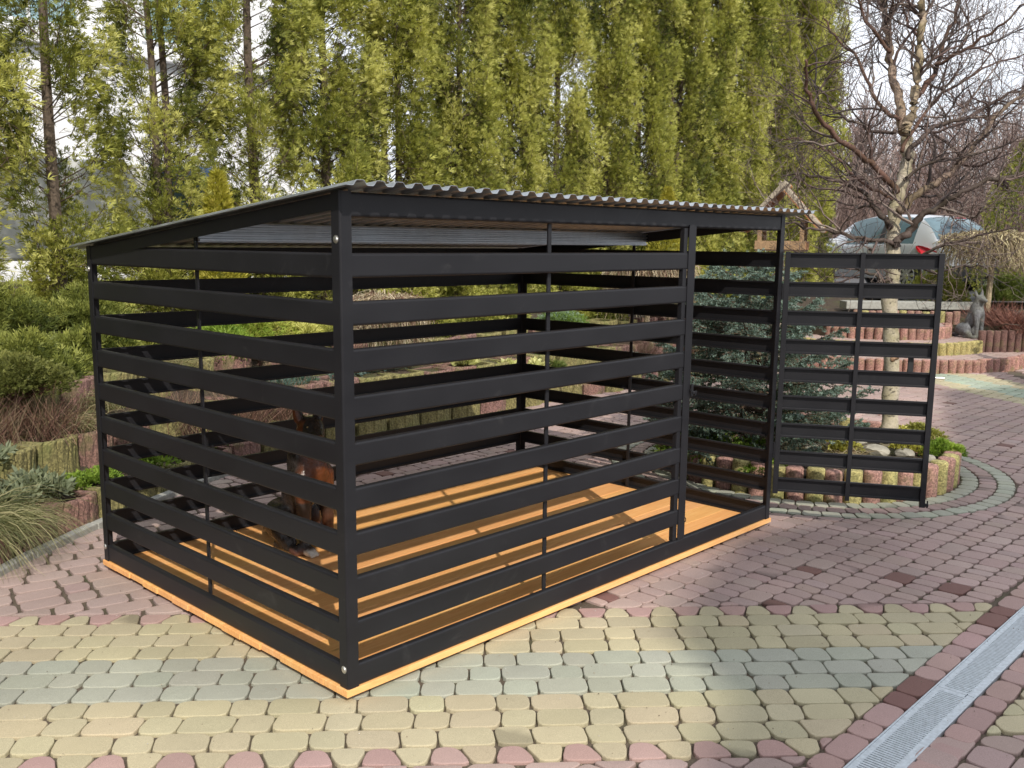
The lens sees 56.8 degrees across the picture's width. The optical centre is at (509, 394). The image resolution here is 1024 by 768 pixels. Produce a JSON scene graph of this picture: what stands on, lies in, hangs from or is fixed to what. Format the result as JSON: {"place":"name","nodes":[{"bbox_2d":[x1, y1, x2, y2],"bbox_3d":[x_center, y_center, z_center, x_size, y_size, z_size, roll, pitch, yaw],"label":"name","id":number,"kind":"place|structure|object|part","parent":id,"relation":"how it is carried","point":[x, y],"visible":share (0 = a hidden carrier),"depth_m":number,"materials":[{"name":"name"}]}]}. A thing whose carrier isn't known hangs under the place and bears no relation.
{"place":"outdoors","nodes":[
{"label":"outdoors","id":0,"kind":"place"},
{"bbox_2d":[0,368,1023,767],"bbox_3d":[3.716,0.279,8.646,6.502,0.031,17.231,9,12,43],"label":"pavement","id":1,"kind":"structure","parent":0,"point":[976,416],"depth_m":3.66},
{"bbox_2d":[0,474,230,576],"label":"edging kerb","id":2,"kind":"structure","parent":1,"relation":"on","point":[97,524],"depth_m":5.03,"materials":[{"name":"concrete"}]},
{"bbox_2d":[63,179,945,697],"bbox_3d":[0.116,-0.068,4.871,2.882,1.792,3.493,9,12,43],"label":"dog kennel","id":3,"kind":"object","parent":1,"relation":"on","point":[401,575],"visible":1,"depth_m":4.21,"materials":[{"name":"metal"}]},
{"bbox_2d":[263,410,333,557],"bbox_3d":[-1.123,0.395,4.865,0.623,0.781,0.303,8,12,37],"label":"dog statue","id":4,"kind":"object","parent":3,"relation":"on","point":[311,468],"visible":0.46,"depth_m":4.71,"materials":[{"name":"ceramic"}]},
{"bbox_2d":[772,252,945,507],"bbox_3d":[1.937,-0.086,5.269,0.877,1.392,0.091,3,9,15],"label":"door","id":5,"kind":"structure","parent":3,"relation":"in","point":[862,261],"depth_m":5.25,"materials":[{"name":"metal"}]},
{"bbox_2d":[658,412,961,503],"bbox_3d":[2.168,0.430,7.021,2.130,0.261,2.134,9,12,43],"label":"bed edging","id":6,"kind":"object","parent":1,"relation":"on","point":[943,476],"visible":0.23,"depth_m":6.13,"materials":[{"name":"concrete"}]},
{"bbox_2d":[680,423,940,478],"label":"bed soil","id":7,"kind":"structure","parent":6,"relation":"in","point":[891,453],"depth_m":6.78,"materials":[{"name":"brown soil"}]},
{"bbox_2d":[650,432,765,461],"bbox_3d":[1.471,0.354,6.795,0.805,0.158,0.953,9,12,43],"label":"ground juniper","id":8,"kind":"object","parent":7,"relation":"on","point":[735,439],"visible":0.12,"depth_m":6.81,"materials":[{"name":"green plant"}]},
{"bbox_2d":[722,447,787,474],"bbox_3d":[1.683,0.434,6.348,0.520,0.146,0.516,-3,10,-24],"label":"ground juniper","id":9,"kind":"object","parent":7,"relation":"on","point":[751,467],"visible":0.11,"depth_m":6.14,"materials":[{"name":"green plant"}]},
{"bbox_2d":[641,248,879,465],"bbox_3d":[1.807,-0.259,6.907,1.890,1.607,1.903,1,9,5],"label":"blue spruce","id":10,"kind":"object","parent":7,"relation":"on","point":[738,356],"visible":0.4,"depth_m":6.67,"materials":[{"name":"green plant"}]},
{"bbox_2d":[805,443,820,449],"bbox_3d":[2.184,0.375,6.810,0.134,0.064,0.106,2,9,11],"label":"garden stone","id":11,"kind":"object","parent":7,"relation":"on","point":[807,446],"visible":0.34,"depth_m":6.78,"materials":[{"name":"grey stone"}]},
{"bbox_2d":[821,440,865,453],"bbox_3d":[2.323,0.373,6.655,0.292,0.162,0.333,9,12,43],"label":"shrublet","id":12,"kind":"object","parent":7,"relation":"on","point":[838,445],"visible":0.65,"depth_m":6.61,"materials":[{"name":"green plant"}]},
{"bbox_2d":[707,0,1023,445],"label":"birch tree","id":13,"kind":"object","parent":7,"relation":"on","point":[897,207],"visible":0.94,"depth_m":6.91,"materials":[{"name":"brown plant"}]},
{"bbox_2d":[862,444,889,455],"bbox_3d":[2.591,0.394,6.692,0.162,0.083,0.211,-5,11,-32],"label":"garden stone","id":14,"kind":"object","parent":7,"relation":"on","point":[876,449],"visible":0.84,"depth_m":6.63,"materials":[{"name":"white stone"}]},
{"bbox_2d":[898,424,907,444],"bbox_3d":[2.898,0.309,7.011,0.303,0.178,0.323,9,12,43],"label":"shrublet","id":15,"kind":"object","parent":7,"relation":"on","point":[903,427],"visible":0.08,"depth_m":7.02,"materials":[{"name":"yellow plant"}]},
{"bbox_2d":[894,448,914,457],"bbox_3d":[2.752,0.415,6.610,0.108,0.085,0.138,-8,12,-42],"label":"garden stone","id":16,"kind":"object","parent":7,"relation":"on","point":[907,452],"visible":0.82,"depth_m":6.57,"materials":[{"name":"white stone"}]},
{"bbox_2d":[888,443,922,455],"bbox_3d":[2.812,0.373,6.681,0.265,0.161,0.252,3,9,12],"label":"shrublet","id":17,"kind":"object","parent":7,"relation":"on","point":[915,448],"visible":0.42,"depth_m":6.61,"materials":[{"name":"green plant"}]},
{"bbox_2d":[904,421,951,441],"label":"ground juniper","id":18,"kind":"object","parent":7,"relation":"on","point":[920,425],"visible":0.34,"depth_m":7.14,"materials":[{"name":"green plant"}]},
{"bbox_2d":[929,455,935,462],"bbox_3d":[2.855,0.443,6.450,0.092,0.066,0.075,-5,11,-32],"label":"garden stone","id":19,"kind":"object","parent":7,"relation":"on","point":[932,457],"visible":0.28,"depth_m":6.42,"materials":[{"name":"white stone"}]},
{"bbox_2d":[915,436,968,456],"bbox_3d":[3.026,0.366,6.684,0.391,0.161,0.330,-2,9,-13],"label":"ground juniper","id":20,"kind":"object","parent":7,"relation":"on","point":[941,444],"visible":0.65,"depth_m":6.61,"materials":[{"name":"green plant"}]},
{"bbox_2d":[796,323,1023,373],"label":"garden steps","id":21,"kind":"structure","parent":1,"relation":"on","point":[959,354],"depth_m":12.68,"materials":[{"name":"concrete"}]},
{"bbox_2d":[853,309,960,324],"bbox_3d":[5.980,-1.161,14.295,1.613,0.227,0.118,1,9,0],"label":"log edging","id":22,"kind":"object","parent":21,"relation":"on","point":[953,318],"visible":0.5,"depth_m":14.25,"materials":[{"name":"concrete"}]},
{"bbox_2d":[952,290,987,338],"bbox_3d":[6.553,-1.157,13.544,0.273,0.694,0.561,-6,12,-37],"label":"dog statue","id":23,"kind":"object","parent":21,"relation":"on","point":[971,325],"visible":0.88,"depth_m":13.43,"materials":[{"name":"stone"}]},
{"bbox_2d":[978,329,1023,352],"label":"log edging","id":24,"kind":"object","parent":21,"relation":"on","point":[1004,341],"visible":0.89,"depth_m":13.16,"materials":[{"name":"red concrete"}]},
{"bbox_2d":[843,606,1023,767],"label":"drain channel","id":25,"kind":"object","parent":1,"relation":"on","point":[902,740],"visible":1,"depth_m":3.37,"materials":[{"name":"metal"}]},
{"bbox_2d":[0,279,1023,523],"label":"terrain","id":26,"kind":"structure","parent":0,"point":[830,303],"depth_m":9.13,"materials":[{"name":"soil"}]},
{"bbox_2d":[0,440,19,463],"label":"fern plant","id":27,"kind":"object","parent":26,"relation":"on","point":[4,450],"visible":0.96,"depth_m":5.24,"materials":[{"name":"green plant"}]},
{"bbox_2d":[0,389,41,448],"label":"twiggy heath","id":28,"kind":"object","parent":26,"relation":"on","point":[6,437],"visible":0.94,"depth_m":5.51,"materials":[{"name":"brown plant"}]},
{"bbox_2d":[0,0,56,309],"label":"arborvitae tree","id":29,"kind":"object","parent":26,"relation":"on","point":[4,69],"visible":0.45,"depth_m":7.88,"materials":[{"name":"green plant"}]},
{"bbox_2d":[0,275,60,342],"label":"conifer shrub","id":30,"kind":"object","parent":26,"relation":"on","point":[14,312],"visible":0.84,"depth_m":7.50,"materials":[{"name":"green plant"}]},
{"bbox_2d":[0,463,77,505],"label":"fern plant","id":31,"kind":"object","parent":26,"relation":"on","point":[30,476],"visible":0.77,"depth_m":5.17,"materials":[{"name":"green plant"}]},
{"bbox_2d":[0,348,81,406],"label":"conifer shrub","id":32,"kind":"object","parent":26,"relation":"on","point":[24,373],"visible":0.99,"depth_m":5.68,"materials":[{"name":"green plant"}]},
{"bbox_2d":[0,323,93,379],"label":"conifer shrub","id":33,"kind":"object","parent":26,"relation":"on","point":[34,345],"visible":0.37,"depth_m":6.47,"materials":[{"name":"green plant"}]},
{"bbox_2d":[0,381,94,445],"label":"twiggy heath","id":34,"kind":"object","parent":26,"relation":"on","point":[40,432],"visible":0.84,"depth_m":5.73,"materials":[{"name":"brown plant"}]},
{"bbox_2d":[0,473,97,585],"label":"ornamental grass","id":35,"kind":"object","parent":26,"relation":"on","point":[14,515],"depth_m":4.73,"materials":[{"name":"green plant"}]},
{"bbox_2d":[12,402,128,442],"bbox_3d":[-2.805,0.162,6.001,0.822,0.334,0.761,9,12,43],"label":"shrub","id":36,"kind":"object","parent":26,"relation":"on","point":[92,421],"depth_m":5.98,"materials":[{"name":"plant"}]},
{"bbox_2d":[0,0,144,328],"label":"arborvitae tree","id":37,"kind":"object","parent":26,"relation":"on","point":[57,264],"visible":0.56,"depth_m":8.40,"materials":[{"name":"green plant"}]},
{"bbox_2d":[31,279,133,335],"bbox_3d":[-3.694,-0.736,8.269,0.867,0.587,0.949,0,9,-3],"label":"conifer shrub","id":38,"kind":"object","parent":26,"relation":"on","point":[72,310],"visible":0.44,"depth_m":8.12,"materials":[{"name":"green plant"}]},
{"bbox_2d":[42,468,123,496],"bbox_3d":[-2.511,0.487,5.546,0.310,0.123,0.480,9,12,43],"label":"cover plant","id":39,"kind":"object","parent":26,"relation":"on","point":[89,476],"visible":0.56,"depth_m":5.51,"materials":[{"name":"green plant"}]},
{"bbox_2d":[45,320,145,364],"bbox_3d":[-3.241,-0.382,7.263,0.899,0.464,0.930,9,12,43],"label":"conifer shrub","id":40,"kind":"object","parent":26,"relation":"on","point":[79,336],"visible":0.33,"depth_m":7.10,"materials":[{"name":"green plant"}]},
{"bbox_2d":[56,370,158,415],"bbox_3d":[-2.892,-0.005,6.468,1.005,0.379,1.061,-4,10,-26],"label":"shrub","id":41,"kind":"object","parent":26,"relation":"on","point":[93,401],"depth_m":6.34,"materials":[{"name":"brown plant"}]},
{"bbox_2d":[0,157,250,277],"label":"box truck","id":42,"kind":"object","parent":26,"relation":"on","point":[10,233],"visible":0.02,"depth_m":12.65,"materials":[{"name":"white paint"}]},
{"bbox_3d":[-4.548,-2.877,14.011,0.026,0.550,1.100,9,12,43],"label":"side window","id":43,"kind":"part","parent":42,"relation":"part of","materials":[{"name":"glass"}]},
{"bbox_2d":[91,455,181,471],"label":"cover plant","id":44,"kind":"object","parent":26,"relation":"on","point":[161,459],"visible":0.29,"depth_m":6.01,"materials":[{"name":"green plant"}]},
{"bbox_2d":[102,327,190,344],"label":"conifer shrub","id":45,"kind":"object","parent":26,"relation":"on","point":[149,343],"visible":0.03,"depth_m":7.63,"materials":[{"name":"green plant"}]},
{"bbox_2d":[0,0,294,280],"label":"white building","id":46,"kind":"structure","parent":26,"relation":"on","point":[61,125],"depth_m":18.34,"materials":[{"name":"paint"}]},
{"bbox_2d":[0,0,80,30],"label":"window","id":47,"kind":"structure","parent":46,"relation":"in","point":[4,9],"depth_m":16.99,"materials":[{"name":"white paint"}]},
{"bbox_2d":[139,0,226,51],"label":"window","id":48,"kind":"structure","parent":46,"relation":"in","point":[142,39],"depth_m":18.73,"materials":[{"name":"white paint"}]},
{"bbox_2d":[77,0,250,327],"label":"arborvitae tree","id":49,"kind":"object","parent":26,"relation":"on","point":[156,126],"visible":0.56,"depth_m":9.02,"materials":[{"name":"green plant"}]},
{"bbox_2d":[127,389,222,435],"bbox_3d":[-2.436,0.084,6.688,0.874,0.444,0.956,4,10,18],"label":"twiggy heath","id":50,"kind":"object","parent":26,"relation":"on","point":[186,429],"visible":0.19,"depth_m":6.71,"materials":[{"name":"plant"}]},
{"bbox_2d":[141,358,217,376],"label":"ornamental grass","id":51,"kind":"object","parent":26,"relation":"on","point":[177,361],"depth_m":7.23,"materials":[{"name":"plant"}]},
{"bbox_2d":[194,163,247,293],"bbox_3d":[-2.766,-1.392,9.041,0.533,1.584,0.546,3,9,12],"label":"dwarf conifer","id":52,"kind":"object","parent":26,"relation":"on","point":[220,187],"visible":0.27,"depth_m":8.89,"materials":[{"name":"green plant"}]},
{"bbox_2d":[189,324,253,363],"bbox_3d":[-2.482,-0.447,7.943,0.930,0.483,0.720,-1,9,-10],"label":"conifer shrub","id":53,"kind":"object","parent":26,"relation":"on","point":[234,329],"visible":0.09,"depth_m":7.86,"materials":[{"name":"green plant"}]},
{"bbox_2d":[194,369,284,422],"bbox_3d":[-2.007,0.054,7.119,0.826,0.462,0.907,0,9,-5],"label":"twiggy heath","id":54,"kind":"object","parent":26,"relation":"on","point":[251,415],"visible":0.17,"depth_m":7.16,"materials":[{"name":"plant"}]},
{"bbox_2d":[161,0,337,298],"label":"arborvitae tree","id":55,"kind":"object","parent":26,"relation":"on","point":[250,92],"visible":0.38,"depth_m":9.67,"materials":[{"name":"green plant"}]},
{"bbox_2d":[203,321,300,336],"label":"conifer shrub","id":56,"kind":"object","parent":26,"relation":"on","point":[260,329],"visible":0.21,"depth_m":8.41,"materials":[{"name":"green plant"}]},
{"bbox_2d":[255,374,323,422],"bbox_3d":[-1.828,-0.004,7.637,0.961,0.432,0.862,9,12,43],"label":"twiggy heath","id":57,"kind":"object","parent":26,"relation":"on","point":[285,414],"visible":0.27,"depth_m":7.53,"materials":[{"name":"brown plant"}]},
{"bbox_2d":[268,376,320,385],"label":"creeping juniper","id":58,"kind":"object","parent":26,"relation":"on","point":[288,381],"visible":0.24,"depth_m":7.92,"materials":[{"name":"green plant"}]},
{"bbox_2d":[272,321,332,346],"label":"conifer shrub","id":59,"kind":"object","parent":26,"relation":"on","point":[303,327],"visible":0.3,"depth_m":8.65,"materials":[{"name":"green plant"}]},
{"bbox_2d":[259,0,399,300],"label":"arborvitae tree","id":60,"kind":"object","parent":26,"relation":"on","point":[323,126],"visible":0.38,"depth_m":10.34,"materials":[{"name":"green plant"}]},
{"bbox_2d":[0,316,693,435],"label":"retaining wall","id":61,"kind":"structure","parent":26,"relation":"on","point":[113,375],"depth_m":7.37,"materials":[{"name":"concrete"}]},
{"bbox_2d":[0,341,720,482],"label":"retaining wall","id":62,"kind":"structure","parent":26,"relation":"on","point":[60,456],"depth_m":5.90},
{"bbox_2d":[326,367,406,377],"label":"creeping juniper","id":63,"kind":"object","parent":26,"relation":"on","point":[331,374],"visible":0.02,"depth_m":8.56,"materials":[{"name":"green plant"}]},
{"bbox_2d":[0,357,760,563],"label":"retaining wall","id":64,"kind":"structure","parent":26,"relation":"on","point":[89,510],"depth_m":6.86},
{"bbox_2d":[353,289,437,347],"bbox_3d":[-1.152,-0.605,8.935,0.978,0.793,1.038,-2,9,-14],"label":"weeping tree","id":65,"kind":"object","parent":26,"relation":"on","point":[371,296],"visible":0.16,"depth_m":8.75,"materials":[{"name":"brown plant"}]},
{"bbox_2d":[329,0,462,297],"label":"arborvitae tree","id":66,"kind":"object","parent":26,"relation":"on","point":[401,27],"visible":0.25,"depth_m":11.00,"materials":[{"name":"green plant"}]},
{"bbox_2d":[379,295,459,337],"bbox_3d":[-0.873,-0.791,9.844,1.044,0.512,0.857,9,12,43],"label":"conifer shrub","id":67,"kind":"object","parent":26,"relation":"on","point":[444,321],"visible":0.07,"depth_m":9.68,"materials":[{"name":"green plant"}]},
{"bbox_2d":[402,0,517,296],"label":"arborvitae tree","id":68,"kind":"object","parent":26,"relation":"on","point":[481,23],"visible":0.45,"depth_m":11.65,"materials":[{"name":"green plant"}]},
{"bbox_2d":[450,359,480,365],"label":"leafy perennial","id":69,"kind":"object","parent":26,"relation":"on","point":[472,362],"visible":0.2,"depth_m":9.15,"materials":[{"name":"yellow plant"}]},
{"bbox_2d":[457,294,531,321],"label":"conifer shrub","id":70,"kind":"object","parent":26,"relation":"on","point":[488,318],"visible":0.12,"depth_m":10.52,"materials":[{"name":"green plant"}]},
{"bbox_2d":[496,357,516,363],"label":"leafy perennial","id":71,"kind":"object","parent":26,"relation":"on","point":[510,360],"visible":0.07,"depth_m":9.70,"materials":[{"name":"yellow plant"}]},
{"bbox_2d":[462,0,562,293],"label":"arborvitae tree","id":72,"kind":"object","parent":26,"relation":"on","point":[520,92],"visible":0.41,"depth_m":12.33,"materials":[{"name":"green plant"}]},
{"bbox_2d":[527,357,549,365],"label":"leafy perennial","id":73,"kind":"object","parent":26,"relation":"on","point":[535,361],"visible":0.12,"depth_m":9.88,"materials":[{"name":"yellow plant"}]},
{"bbox_2d":[535,354,567,366],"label":"yew bush","id":74,"kind":"object","parent":26,"relation":"on","point":[555,363],"visible":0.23,"depth_m":10.22,"materials":[{"name":"green plant"}]},
{"bbox_2d":[534,311,590,322],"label":"globe conifer","id":75,"kind":"object","parent":26,"relation":"on","point":[570,316],"visible":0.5,"depth_m":10.94,"materials":[{"name":"green plant"}]},
{"bbox_2d":[514,0,612,291],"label":"arborvitae tree","id":76,"kind":"object","parent":26,"relation":"on","point":[571,25],"visible":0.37,"depth_m":13.06,"materials":[{"name":"green plant"}]},
{"bbox_2d":[551,0,648,289],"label":"arborvitae tree","id":77,"kind":"object","parent":26,"relation":"on","point":[616,46],"visible":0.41,"depth_m":13.68,"materials":[{"name":"green plant"}]},
{"bbox_2d":[575,287,629,319],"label":"conifer shrub","id":78,"kind":"object","parent":26,"relation":"on","point":[594,315],"visible":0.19,"depth_m":12.05,"materials":[{"name":"green plant"}]},
{"bbox_2d":[613,341,665,353],"bbox_3d":[1.545,-0.555,11.170,0.935,0.457,0.952,9,12,43],"label":"twiggy heath","id":79,"kind":"object","parent":26,"relation":"on","point":[640,350],"visible":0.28,"depth_m":11.14,"materials":[{"name":"brown plant"}]},
{"bbox_2d":[591,0,692,250],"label":"arborvitae tree","id":80,"kind":"object","parent":26,"relation":"on","point":[652,56],"visible":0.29,"depth_m":14.36,"materials":[{"name":"green plant"}]},
{"bbox_2d":[599,265,702,341],"bbox_3d":[1.722,-1.194,11.785,1.331,1.179,1.356,4,10,19],"label":"weeping tree","id":81,"kind":"object","parent":26,"relation":"on","point":[662,273],"visible":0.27,"depth_m":11.39,"materials":[{"name":"brown plant"}]},
{"bbox_2d":[645,185,679,272],"bbox_3d":[2.366,-2.261,14.370,0.666,1.828,0.713,3,9,12],"label":"dwarf conifer","id":82,"kind":"object","parent":26,"relation":"on","point":[668,194],"visible":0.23,"depth_m":14.19,"materials":[{"name":"green plant"}]},
{"bbox_2d":[630,0,722,299],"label":"arborvitae tree","id":83,"kind":"object","parent":26,"relation":"on","point":[695,72],"visible":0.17,"depth_m":15.13,"materials":[{"name":"green plant"}]},
{"bbox_2d":[667,0,753,278],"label":"arborvitae tree","id":84,"kind":"object","parent":26,"relation":"on","point":[725,51],"visible":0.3,"depth_m":15.87,"materials":[{"name":"green plant"}]},
{"bbox_2d":[709,275,765,306],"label":"conifer shrub","id":85,"kind":"object","parent":26,"relation":"on","point":[730,295],"visible":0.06,"depth_m":14.90,"materials":[{"name":"green plant"}]},
{"bbox_2d":[702,0,785,275],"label":"arborvitae tree","id":86,"kind":"object","parent":26,"relation":"on","point":[757,50],"visible":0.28,"depth_m":16.41,"materials":[{"name":"green plant"}]},
{"bbox_2d":[736,0,808,271],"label":"arborvitae tree","id":87,"kind":"object","parent":26,"relation":"on","point":[794,41],"visible":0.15,"depth_m":17.17,"materials":[{"name":"green plant"}]},
{"bbox_2d":[739,181,826,323],"bbox_3d":[3.499,-1.591,12.246,1.046,2.252,0.817,4,10,21],"label":"bird feeder","id":88,"kind":"object","parent":26,"relation":"on","point":[761,243],"visible":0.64,"depth_m":11.92,"materials":[{"name":"brown wood"}]},
{"bbox_2d":[769,0,840,281],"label":"arborvitae tree","id":89,"kind":"object","parent":26,"relation":"on","point":[811,6],"visible":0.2,"depth_m":17.84,"materials":[{"name":"green plant"}]},
{"bbox_2d":[783,0,854,281],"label":"arborvitae tree","id":90,"kind":"object","parent":26,"relation":"on","point":[828,213],"visible":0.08,"depth_m":18.68,"materials":[{"name":"green plant"}]},
{"bbox_2d":[702,70,1023,278],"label":"bare wood","id":91,"kind":"object","parent":26,"relation":"on","point":[916,208],"visible":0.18,"depth_m":28.43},
{"bbox_2d":[839,300,984,309],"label":"kerb","id":92,"kind":"structure","parent":26,"relation":"on","point":[874,304],"depth_m":14.88,"materials":[{"name":"concrete"}]},
{"bbox_2d":[901,263,971,310],"bbox_3d":[6.935,-1.781,15.451,1.155,0.834,1.089,3,9,13],"label":"thuja shrub","id":93,"kind":"object","parent":26,"relation":"on","point":[952,280],"visible":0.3,"depth_m":15.25,"materials":[{"name":"green plant"}]},
{"bbox_2d":[932,228,1023,311],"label":"weeping tree","id":94,"kind":"object","parent":26,"relation":"on","point":[1019,253],"visible":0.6,"depth_m":14.26,"materials":[{"name":"brown plant"}]},
{"bbox_2d":[958,298,1021,326],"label":"barberry bush","id":95,"kind":"object","parent":26,"relation":"on","point":[987,319],"visible":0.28,"depth_m":13.90,"materials":[{"name":"brown plant"}]},
{"bbox_2d":[965,140,1023,295],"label":"dark conifer","id":96,"kind":"object","parent":26,"relation":"on","point":[1013,171],"visible":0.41,"depth_m":16.20,"materials":[{"name":"green plant"}]},
{"bbox_2d":[977,272,1023,307],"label":"thuja shrub","id":97,"kind":"object","parent":26,"relation":"on","point":[1001,293],"visible":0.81,"depth_m":15.39,"materials":[{"name":"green plant"}]},
{"bbox_2d":[982,300,1023,333],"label":"barberry bush","id":98,"kind":"object","parent":26,"relation":"on","point":[1017,319],"visible":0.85,"depth_m":13.32,"materials":[{"name":"red plant"}]},
{"bbox_2d":[293,0,1023,211],"label":"sky","id":99,"kind":"structure","parent":0,"point":[1011,66],"materials":[{"name":"white"}]},
{"bbox_2d":[784,444,881,454],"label":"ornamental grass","id":100,"kind":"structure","parent":0,"point":[841,452],"depth_m":6.52,"materials":[{"name":"green plant"}]},
{"bbox_2d":[834,277,1023,301],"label":"parking lot","id":101,"kind":"structure","parent":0,"point":[856,280],"depth_m":18.09,"materials":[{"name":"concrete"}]},
{"bbox_2d":[826,215,997,290],"bbox_3d":[7.988,-2.945,19.663,1.900,1.530,3.994,-3,10,-23],"label":"parked car","id":102,"kind":"object","parent":101,"relation":"on","point":[923,237],"visible":0.25,"depth_m":18.36,"materials":[{"name":"silver metal"}]},
{"bbox_3d":[7.206,-3.398,19.691,0.315,0.569,1.551,-3,10,-23],"label":"side window","id":103,"kind":"part","parent":102,"relation":"part of","materials":[{"name":"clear glass"}]},
{"bbox_3d":[7.800,-3.180,18.302,0.315,0.545,1.253,-3,10,-23],"label":"side window","id":104,"kind":"part","parent":102,"relation":"part of","materials":[{"name":"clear glass"}]},
{"bbox_3d":[8.582,-3.205,18.208,1.176,0.414,0.481,-3,10,-23],"label":"rear window","id":105,"kind":"part","parent":102,"relation":"part of","materials":[{"name":"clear glass"}]}
]}

